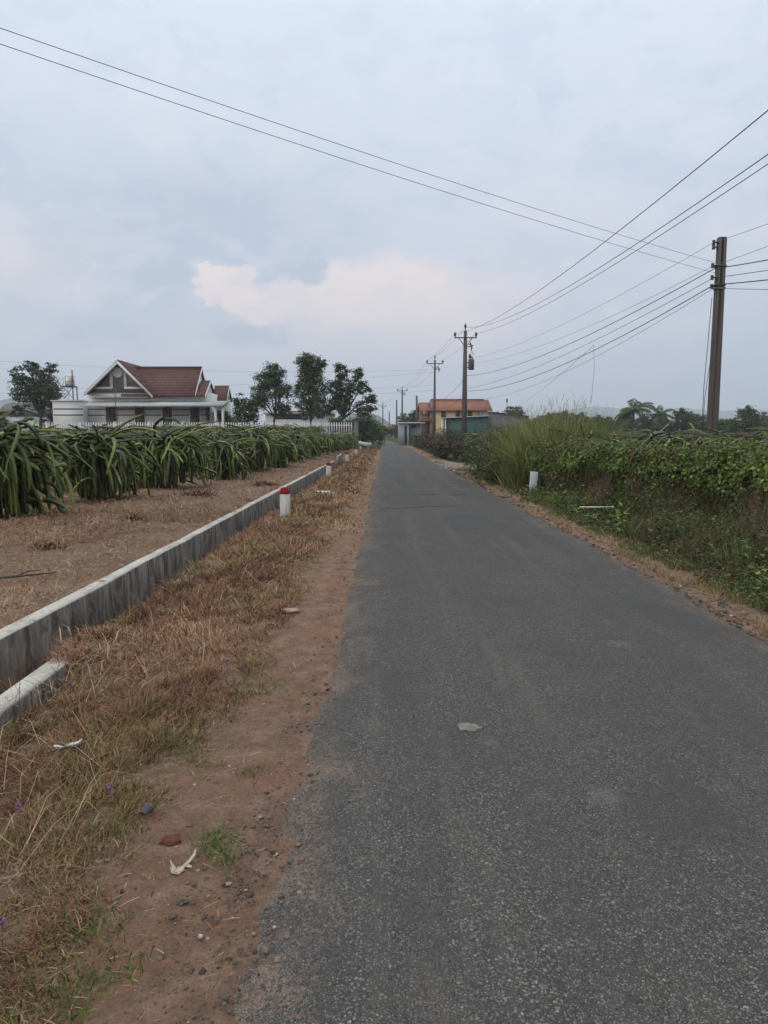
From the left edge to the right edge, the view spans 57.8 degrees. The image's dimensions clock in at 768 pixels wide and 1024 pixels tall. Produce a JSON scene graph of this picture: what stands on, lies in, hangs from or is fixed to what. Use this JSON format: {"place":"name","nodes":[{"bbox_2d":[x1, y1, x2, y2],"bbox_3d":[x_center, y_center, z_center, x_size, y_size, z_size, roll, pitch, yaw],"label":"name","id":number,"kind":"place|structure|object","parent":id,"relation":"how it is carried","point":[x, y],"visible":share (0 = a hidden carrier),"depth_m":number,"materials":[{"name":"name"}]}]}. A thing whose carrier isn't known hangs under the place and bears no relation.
{"place":"outdoors","nodes":[
{"label":"outdoors","id":0,"kind":"place"},
{"bbox_2d":[0,399,52,432],"bbox_3d":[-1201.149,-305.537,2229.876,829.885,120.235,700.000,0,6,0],"label":"hills","id":1,"kind":"structure","parent":0,"point":[4,402],"depth_m":2170.28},
{"bbox_2d":[337,413,394,434],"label":"hill","id":2,"kind":"structure","parent":0,"point":[377,417],"depth_m":1661.47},
{"bbox_2d":[0,435,767,1023],"bbox_3d":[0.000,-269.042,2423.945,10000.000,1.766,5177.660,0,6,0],"label":"ground","id":3,"kind":"structure","parent":0,"point":[270,721],"depth_m":3.08,"materials":[{"name":"red soil"}]},
{"bbox_2d":[0,403,49,430],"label":"arched shed","id":4,"kind":"structure","parent":3,"relation":"on","point":[7,407],"depth_m":119.16,"materials":[{"name":"grey metal"}]},
{"bbox_2d":[0,570,56,578],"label":"dead branch","id":5,"kind":"object","parent":3,"relation":"on","point":[13,576],"visible":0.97,"depth_m":7.42,"materials":[{"name":"wood"}]},
{"bbox_2d":[6,360,66,428],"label":"broadleaf tree","id":6,"kind":"object","parent":3,"relation":"on","point":[41,391],"visible":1,"depth_m":86.51,"materials":[{"name":"green plant"}]},
{"bbox_2d":[0,656,76,735],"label":"ditch wall","id":7,"kind":"structure","parent":3,"relation":"on","point":[8,713],"depth_m":4.32,"materials":[{"name":"concrete"}]},
{"bbox_2d":[38,409,53,428],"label":"bushy tree","id":8,"kind":"object","parent":3,"relation":"on","point":[50,415],"visible":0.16,"depth_m":89.56,"materials":[{"name":"green plant"}]},
{"bbox_2d":[19,538,74,551],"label":"dead bush","id":9,"kind":"object","parent":3,"relation":"on","point":[43,544],"visible":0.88,"depth_m":9.16,"materials":[{"name":"brown plant"}]},
{"bbox_2d":[0,410,98,518],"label":"dragon fruit plant","id":10,"kind":"object","parent":3,"relation":"on","point":[25,463],"visible":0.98,"depth_m":12.25,"materials":[{"name":"plant"}]},
{"bbox_2d":[42,424,120,486],"bbox_3d":[-8.970,-1.509,20.122,2.900,2.072,3.420,-1,6,-8],"label":"dragon fruit plant","id":11,"kind":"object","parent":3,"relation":"on","point":[52,479],"visible":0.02,"depth_m":20.15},
{"bbox_2d":[55,625,132,646],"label":"dead bush","id":12,"kind":"object","parent":3,"relation":"on","point":[95,635],"visible":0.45,"depth_m":5.28,"materials":[{"name":"brown plant"}]},
{"bbox_2d":[46,413,163,500],"bbox_3d":[-6.535,-1.151,15.866,2.786,2.157,3.051,-4,8,-35],"label":"dragon fruit plant","id":13,"kind":"object","parent":3,"relation":"on","point":[109,460],"visible":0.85,"depth_m":15.47,"materials":[{"name":"plant"}]},
{"bbox_2d":[112,511,150,521],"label":"dead bush","id":14,"kind":"object","parent":3,"relation":"on","point":[130,517],"visible":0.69,"depth_m":12.39,"materials":[{"name":"brown plant"}]},
{"bbox_2d":[50,360,231,429],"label":"villa","id":15,"kind":"object","parent":3,"relation":"on","point":[188,394],"visible":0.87,"depth_m":81.05,"materials":[{"name":"white paint"}]},
{"bbox_2d":[62,370,77,399],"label":"water tank","id":16,"kind":"object","parent":15,"relation":"on","point":[69,381],"visible":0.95,"depth_m":82.35,"materials":[{"name":"silver metal"}]},
{"bbox_2d":[105,407,116,426],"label":"door","id":17,"kind":"structure","parent":15,"relation":"in","point":[110,416],"depth_m":81.16,"materials":[{"name":"brown wood"}]},
{"bbox_2d":[134,407,145,424],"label":"door","id":18,"kind":"structure","parent":15,"relation":"in","point":[137,410],"depth_m":81.16,"materials":[{"name":"brown wood"}]},
{"bbox_2d":[162,407,172,424],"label":"door","id":19,"kind":"structure","parent":15,"relation":"in","point":[166,411],"depth_m":81.14,"materials":[{"name":"brown wood"}]},
{"bbox_2d":[189,407,200,424],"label":"door","id":20,"kind":"structure","parent":15,"relation":"in","point":[194,412],"depth_m":81.16,"materials":[{"name":"brown wood"}]},
{"bbox_2d":[140,803,153,815],"bbox_3d":[-0.973,1.214,2.844,0.052,0.039,0.048,3,7,23],"label":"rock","id":21,"kind":"object","parent":3,"relation":"on","point":[147,808],"visible":1,"depth_m":2.84,"materials":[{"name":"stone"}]},
{"bbox_2d":[101,415,221,488],"bbox_3d":[-6.391,-1.617,19.937,3.698,2.240,3.135,0,6,4],"label":"dragon fruit plant","id":22,"kind":"object","parent":3,"relation":"on","point":[170,456],"visible":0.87,"depth_m":19.64,"materials":[{"name":"plant"}]},
{"bbox_2d":[0,515,326,1023],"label":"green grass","id":23,"kind":"structure","parent":3,"relation":"on","point":[217,838],"depth_m":2.19,"materials":[{"name":"plant"}]},
{"bbox_2d":[0,461,334,694],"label":"ditch wall","id":24,"kind":"structure","parent":3,"relation":"on","point":[135,579],"depth_m":7.46,"materials":[{"name":"concrete"}]},
{"bbox_2d":[158,834,181,845],"bbox_3d":[-0.816,1.251,2.649,0.086,0.036,0.052,-2,7,-17],"label":"brick fragment","id":25,"kind":"object","parent":3,"relation":"on","point":[170,840],"visible":1,"depth_m":2.64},
{"bbox_2d":[170,849,196,874],"bbox_3d":[-0.716,1.263,2.507,0.121,0.026,0.074,-5,8,-40],"label":"dry husk","id":26,"kind":"object","parent":3,"relation":"on","point":[178,868],"visible":1,"depth_m":2.49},
{"bbox_2d":[177,487,221,496],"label":"dead bush","id":27,"kind":"object","parent":3,"relation":"on","point":[199,492],"visible":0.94,"depth_m":17.07,"materials":[{"name":"brown plant"}]},
{"bbox_2d":[45,421,358,445],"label":"picket fence","id":28,"kind":"object","parent":3,"relation":"on","point":[47,424],"visible":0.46,"depth_m":69.44,"materials":[{"name":"white paint"}]},
{"bbox_2d":[197,429,234,444],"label":"dragon fruit plant","id":29,"kind":"object","parent":3,"relation":"on","point":[217,436],"visible":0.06,"depth_m":31.86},
{"bbox_2d":[211,408,237,427],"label":"bushy tree","id":30,"kind":"object","parent":3,"relation":"on","point":[227,418],"visible":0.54,"depth_m":82.75,"materials":[{"name":"green plant"}]},
{"bbox_2d":[187,436,265,480],"bbox_3d":[-5.763,-1.796,24.527,2.866,1.773,2.466,1,6,12],"label":"dragon fruit plant","id":31,"kind":"object","parent":3,"relation":"on","point":[228,457],"visible":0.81,"depth_m":24.14,"materials":[{"name":"plant"}]},
{"bbox_2d":[222,393,264,426],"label":"bushy tree","id":32,"kind":"object","parent":3,"relation":"on","point":[241,410],"visible":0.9,"depth_m":77.58,"materials":[{"name":"green plant"}]},
{"bbox_2d":[219,424,289,470],"bbox_3d":[-5.338,-2.553,28.353,2.816,2.031,2.968,2,7,20],"label":"dragon fruit plant","id":33,"kind":"object","parent":3,"relation":"on","point":[260,451],"visible":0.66,"depth_m":27.89,"materials":[{"name":"plant"}]},
{"bbox_2d":[249,479,278,485],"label":"dead bush","id":34,"kind":"object","parent":3,"relation":"on","point":[267,483],"visible":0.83,"depth_m":21.08,"materials":[{"name":"brown plant"}]},
{"bbox_2d":[248,361,297,423],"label":"broadleaf tree","id":35,"kind":"object","parent":3,"relation":"on","point":[272,380],"visible":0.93,"depth_m":82.55,"materials":[{"name":"green plant"}]},
{"bbox_2d":[280,487,289,518],"bbox_3d":[-1.920,-0.084,13.524,0.189,0.800,0.189,0,6,-3],"label":"guide post","id":36,"kind":"object","parent":3,"relation":"on","point":[284,500],"visible":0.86,"depth_m":13.42,"materials":[{"name":"white paint"}]},
{"bbox_2d":[266,429,304,467],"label":"dragon fruit plant","id":37,"kind":"object","parent":3,"relation":"on","point":[288,446],"visible":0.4,"depth_m":31.54,"materials":[{"name":"plant"}]},
{"bbox_2d":[265,426,318,461],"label":"dragon fruit plant","id":38,"kind":"object","parent":3,"relation":"on","point":[304,440],"visible":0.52,"depth_m":34.70,"materials":[{"name":"plant"}]},
{"bbox_2d":[263,410,335,432],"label":"long building","id":39,"kind":"structure","parent":3,"relation":"on","point":[295,417],"depth_m":103.12,"materials":[{"name":"white paint"}]},
{"bbox_2d":[276,415,301,418],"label":"doorway","id":40,"kind":"structure","parent":39,"relation":"in","point":[288,416],"depth_m":103.02,"materials":[{"name":"glass"}]},
{"bbox_2d":[284,432,326,457],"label":"dragon fruit plant","id":41,"kind":"object","parent":3,"relation":"on","point":[315,444],"visible":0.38,"depth_m":37.81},
{"bbox_2d":[292,352,331,424],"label":"broadleaf tree","id":42,"kind":"object","parent":3,"relation":"on","point":[310,372],"visible":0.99,"depth_m":82.52,"materials":[{"name":"green plant"}]},
{"bbox_2d":[309,430,333,455],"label":"dragon fruit plant","id":43,"kind":"object","parent":3,"relation":"on","point":[325,440],"visible":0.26,"depth_m":41.01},
{"bbox_2d":[311,429,343,453],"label":"dragon fruit plant","id":44,"kind":"object","parent":3,"relation":"on","point":[334,443],"visible":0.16,"depth_m":44.24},
{"bbox_2d":[325,413,345,433],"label":"bushy tree","id":45,"kind":"object","parent":3,"relation":"on","point":[338,420],"visible":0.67,"depth_m":75.02,"materials":[{"name":"green plant"}]},
{"bbox_2d":[331,430,348,451],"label":"dragon fruit plant","id":46,"kind":"object","parent":3,"relation":"on","point":[340,441],"visible":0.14,"depth_m":47.53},
{"bbox_2d":[322,362,380,434],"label":"broadleaf tree","id":47,"kind":"object","parent":3,"relation":"on","point":[339,399],"visible":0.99,"depth_m":82.68,"materials":[{"name":"green plant"}]},
{"bbox_2d":[345,412,387,446],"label":"bushy tree","id":48,"kind":"object","parent":3,"relation":"on","point":[362,423],"visible":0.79,"depth_m":85.28,"materials":[{"name":"green plant"}]},
{"bbox_2d":[358,420,386,443],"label":"bushy tree","id":49,"kind":"object","parent":3,"relation":"on","point":[380,426],"visible":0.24,"depth_m":110.78,"materials":[{"name":"green plant"}]},
{"bbox_2d":[397,422,424,445],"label":"roadside hut","id":50,"kind":"object","parent":3,"relation":"on","point":[405,429],"visible":0.77,"depth_m":97.49,"materials":[{"name":"grey paint"}]},
{"bbox_2d":[404,410,418,421],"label":"distant tree","id":51,"kind":"object","parent":3,"relation":"on","point":[411,417],"visible":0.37,"depth_m":166.07,"materials":[{"name":"green plant"}]},
{"bbox_2d":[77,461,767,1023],"bbox_3d":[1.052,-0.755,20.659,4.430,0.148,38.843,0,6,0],"label":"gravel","id":52,"kind":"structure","parent":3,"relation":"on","point":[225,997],"depth_m":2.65,"materials":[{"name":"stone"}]},
{"bbox_2d":[407,431,440,444],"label":"green shrub","id":53,"kind":"object","parent":3,"relation":"on","point":[416,436],"visible":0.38,"depth_m":73.39,"materials":[{"name":"green plant"}]},
{"bbox_2d":[415,435,438,451],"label":"shrub","id":54,"kind":"object","parent":3,"relation":"on","point":[425,444],"visible":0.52,"depth_m":59.58,"materials":[{"name":"green plant"}]},
{"bbox_2d":[426,355,443,434],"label":"power pole","id":55,"kind":"object","parent":3,"relation":"on","point":[434,407],"visible":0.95,"depth_m":95.68,"materials":[{"name":"grey concrete"}]},
{"bbox_2d":[428,439,454,458],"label":"shrub","id":56,"kind":"object","parent":3,"relation":"on","point":[442,453],"visible":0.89,"depth_m":45.73,"materials":[{"name":"green plant"}]},
{"bbox_2d":[431,427,467,443],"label":"green shrub","id":57,"kind":"object","parent":3,"relation":"on","point":[449,431],"visible":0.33,"depth_m":70.86,"materials":[{"name":"green plant"}]},
{"bbox_2d":[418,399,491,435],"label":"yellow house","id":58,"kind":"structure","parent":3,"relation":"on","point":[476,407],"depth_m":134.69,"materials":[{"name":"paint"}]},
{"bbox_2d":[444,436,467,459],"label":"shrub","id":59,"kind":"object","parent":3,"relation":"on","point":[453,454],"visible":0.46,"depth_m":45.70,"materials":[{"name":"green plant"}]},
{"bbox_2d":[438,416,487,443],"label":"green shed","id":60,"kind":"structure","parent":3,"relation":"on","point":[454,423],"depth_m":107.15,"materials":[{"name":"metal"}]},
{"bbox_2d":[453,439,474,460],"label":"shrub","id":61,"kind":"object","parent":3,"relation":"on","point":[462,452],"visible":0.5,"depth_m":43.74,"materials":[{"name":"green plant"}]},
{"bbox_2d":[454,324,476,448],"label":"power pole","id":62,"kind":"object","parent":3,"relation":"on","point":[464,401],"visible":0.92,"depth_m":64.83,"materials":[{"name":"grey concrete"}]},
{"bbox_2d":[389,110,767,400],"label":"power line","id":63,"kind":"object","parent":62,"relation":"attached to","point":[637,216],"visible":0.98,"depth_m":16.84,"materials":[{"name":"grey"}]},
{"bbox_2d":[390,164,767,404],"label":"power line","id":64,"kind":"object","parent":62,"relation":"attached to","point":[649,242],"visible":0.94,"depth_m":21.30,"materials":[{"name":"grey"}]},
{"bbox_2d":[401,154,767,388],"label":"power line","id":65,"kind":"object","parent":62,"relation":"attached to","point":[641,240],"visible":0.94,"depth_m":19.17,"materials":[{"name":"grey"}]},
{"bbox_2d":[453,444,486,472],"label":"green shrub","id":66,"kind":"object","parent":3,"relation":"on","point":[467,464],"visible":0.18,"depth_m":29.97,"materials":[{"name":"green plant"}]},
{"bbox_2d":[461,431,508,478],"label":"green shrub","id":67,"kind":"object","parent":3,"relation":"on","point":[480,455],"visible":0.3,"depth_m":24.32,"materials":[{"name":"green plant"}]},
{"bbox_2d":[458,418,525,468],"bbox_3d":[4.532,-2.354,26.985,3.560,2.551,3.089,0,6,0],"label":"green shrub","id":68,"kind":"object","parent":3,"relation":"on","point":[483,440],"visible":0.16,"depth_m":26.71,"materials":[{"name":"green plant"}]},
{"bbox_2d":[475,451,509,483],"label":"green shrub","id":69,"kind":"object","parent":3,"relation":"on","point":[490,466],"visible":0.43,"depth_m":21.31,"materials":[{"name":"green plant"}]},
{"bbox_2d":[481,411,527,432],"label":"grey shed","id":70,"kind":"structure","parent":3,"relation":"on","point":[501,419],"depth_m":107.68,"materials":[{"name":"metal"}]},
{"bbox_2d":[529,471,537,491],"bbox_3d":[4.075,-0.691,19.039,0.190,0.820,0.190,5,7,5],"label":"guide post","id":71,"kind":"object","parent":3,"relation":"on","point":[533,477],"visible":0.48,"depth_m":18.93,"materials":[{"name":"white paint"}]},
{"bbox_2d":[546,411,585,427],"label":"distant tree","id":72,"kind":"object","parent":3,"relation":"on","point":[570,415],"visible":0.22,"depth_m":147.17,"materials":[{"name":"green plant"}]},
{"bbox_2d":[549,418,637,446],"bbox_3d":[6.479,-1.710,21.810,3.332,2.355,3.042,-4,8,-34],"label":"dragon fruit plant","id":73,"kind":"object","parent":3,"relation":"on","point":[632,435],"visible":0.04,"depth_m":21.27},
{"bbox_2d":[587,417,620,434],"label":"distant tree","id":74,"kind":"object","parent":3,"relation":"on","point":[607,422],"visible":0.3,"depth_m":140.88,"materials":[{"name":"green plant"}]},
{"bbox_2d":[453,466,767,612],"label":"undergrowth","id":75,"kind":"object","parent":3,"relation":"on","point":[738,550],"visible":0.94,"depth_m":9.98,"materials":[{"name":"plant"}]},
{"bbox_2d":[619,419,644,432],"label":"distant tree","id":76,"kind":"object","parent":3,"relation":"on","point":[630,422],"visible":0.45,"depth_m":161.20,"materials":[{"name":"green plant"}]},
{"bbox_2d":[613,398,654,431],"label":"coconut palm","id":77,"kind":"object","parent":3,"relation":"on","point":[637,409],"visible":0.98,"depth_m":110.77,"materials":[{"name":"green plant"}]},
{"bbox_2d":[610,429,665,446],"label":"dragon fruit plant","id":78,"kind":"object","parent":3,"relation":"on","point":[651,437],"visible":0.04,"depth_m":17.54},
{"bbox_2d":[635,413,651,432],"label":"distant tree","id":79,"kind":"object","parent":3,"relation":"on","point":[646,423],"visible":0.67,"depth_m":139.81,"materials":[{"name":"green plant"}]},
{"bbox_2d":[522,433,767,523],"bbox_3d":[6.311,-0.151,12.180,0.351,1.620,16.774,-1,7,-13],"label":"hedge","id":80,"kind":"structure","parent":3,"relation":"on","point":[659,473],"depth_m":14.62,"materials":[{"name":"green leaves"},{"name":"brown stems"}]},
{"bbox_2d":[609,424,685,447],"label":"dragon fruit plant","id":81,"kind":"object","parent":3,"relation":"on","point":[642,436],"visible":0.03,"depth_m":24.47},
{"bbox_2d":[648,405,674,431],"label":"coconut palm","id":82,"kind":"object","parent":3,"relation":"on","point":[662,415],"visible":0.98,"depth_m":138.37,"materials":[{"name":"green plant"}]},
{"bbox_2d":[652,420,681,433],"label":"distant tree","id":83,"kind":"object","parent":3,"relation":"on","point":[666,430],"visible":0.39,"depth_m":153.17,"materials":[{"name":"green plant"}]},
{"bbox_2d":[661,407,697,431],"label":"distant tree","id":84,"kind":"object","parent":3,"relation":"on","point":[680,415],"visible":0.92,"depth_m":146.08,"materials":[{"name":"green plant"}]},
{"bbox_2d":[645,422,726,453],"bbox_3d":[9.418,-1.621,21.312,3.263,2.307,2.980,-6,9,-41],"label":"dragon fruit plant","id":85,"kind":"object","parent":3,"relation":"on","point":[686,437],"visible":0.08,"depth_m":21.13,"materials":[{"name":"plant"}]},
{"bbox_2d":[690,414,706,431],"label":"distant tree","id":86,"kind":"object","parent":3,"relation":"on","point":[697,418],"visible":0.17,"depth_m":154.90,"materials":[{"name":"green plant"}]},
{"bbox_2d":[701,237,726,435],"bbox_3d":[11.078,-4.805,23.571,0.632,8.674,0.340,0,6,0],"label":"power pole","id":87,"kind":"object","parent":3,"relation":"on","point":[714,374],"visible":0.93,"depth_m":23.41,"materials":[{"name":"grey concrete"}]},
{"bbox_2d":[0,28,711,261],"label":"power line","id":88,"kind":"object","parent":87,"relation":"attached to","point":[309,134],"visible":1,"depth_m":12.85,"materials":[{"name":"grey"}]},
{"bbox_2d":[0,44,713,272],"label":"power line","id":89,"kind":"object","parent":87,"relation":"attached to","point":[305,146],"visible":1,"depth_m":12.80,"materials":[{"name":"grey"}]},
{"bbox_2d":[466,270,767,388],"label":"power line","id":90,"kind":"object","parent":87,"relation":"attached to","point":[643,315],"visible":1,"depth_m":27.74,"materials":[{"name":"grey"}]},
{"bbox_2d":[467,224,766,359],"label":"power line","id":91,"kind":"object","parent":87,"relation":"attached to","point":[641,283],"visible":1,"depth_m":27.95,"materials":[{"name":"grey metal"}]},
{"bbox_2d":[468,259,767,375],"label":"power line","id":92,"kind":"object","parent":87,"relation":"attached to","point":[643,307],"visible":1,"depth_m":27.89,"materials":[{"name":"grey"}]},
{"bbox_2d":[469,246,767,363],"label":"power line","id":93,"kind":"object","parent":87,"relation":"attached to","point":[640,302],"visible":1,"depth_m":28.66,"materials":[{"name":"grey metal"}]},
{"bbox_2d":[476,279,767,390],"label":"power line","id":94,"kind":"object","parent":87,"relation":"attached to","point":[648,321],"visible":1,"depth_m":27.05,"materials":[{"name":"grey"}]},
{"bbox_2d":[478,288,767,399],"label":"power line","id":95,"kind":"object","parent":87,"relation":"attached to","point":[646,328],"visible":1,"depth_m":27.29,"materials":[{"name":"grey metal"}]},
{"bbox_2d":[677,429,767,456],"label":"dragon fruit plant","id":96,"kind":"object","parent":3,"relation":"on","point":[698,432],"visible":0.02,"depth_m":14.86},
{"bbox_2d":[718,418,739,432],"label":"distant tree","id":97,"kind":"object","parent":3,"relation":"on","point":[728,430],"visible":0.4,"depth_m":133.55,"materials":[{"name":"green plant"}]},
{"bbox_2d":[697,426,767,451],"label":"dragon fruit plant","id":98,"kind":"object","parent":3,"relation":"on","point":[723,435],"visible":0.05,"depth_m":18.16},
{"bbox_2d":[718,431,765,443],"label":"dragon fruit plant","id":99,"kind":"object","parent":3,"relation":"on","point":[743,436],"visible":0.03,"depth_m":24.13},
{"bbox_2d":[724,404,767,432],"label":"distant tree","id":100,"kind":"object","parent":3,"relation":"on","point":[746,415],"visible":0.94,"depth_m":126.48,"materials":[{"name":"green plant"}]},
{"bbox_2d":[0,448,767,1023],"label":"dry grass","id":101,"kind":"structure","parent":0,"point":[60,766],"depth_m":4.43,"materials":[{"name":"plant"}]},
{"bbox_2d":[51,738,90,751],"bbox_3d":[-1.499,1.108,3.326,0.181,0.031,0.045,-3,7,-28],"label":"carton scrap","id":102,"kind":"object","parent":101,"relation":"on","point":[76,744],"visible":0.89,"depth_m":3.31,"materials":[{"name":"white paint"}]},
{"bbox_2d":[0,0,767,427],"label":"sky","id":103,"kind":"structure","parent":0,"point":[137,228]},
{"bbox_2d":[431,460,475,468],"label":"path","id":104,"kind":"structure","parent":0,"point":[454,464],"depth_m":35.60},
{"bbox_2d":[234,439,767,1023],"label":"road","id":105,"kind":"structure","parent":0,"point":[572,829],"depth_m":2.93,"materials":[{"name":"asphalt"}]},
{"bbox_2d":[457,723,481,731],"bbox_3d":[0.447,1.114,3.608,0.128,0.006,0.117,-1,6,-11],"label":"flattened lid","id":106,"kind":"object","parent":105,"relation":"on","point":[468,726],"visible":1,"depth_m":3.60,"materials":[{"name":"grey plastic"}]},
{"bbox_2d":[462,390,644,488],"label":"tall grass","id":107,"kind":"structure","parent":0,"point":[519,440],"depth_m":21.15,"materials":[{"name":"plant"}]},
{"bbox_2d":[536,407,767,421],"bbox_3d":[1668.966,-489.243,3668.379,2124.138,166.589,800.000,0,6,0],"label":"hills","id":108,"kind":"structure","parent":0,"point":[724,415],"depth_m":3567.91,"materials":[{"name":"grey"}]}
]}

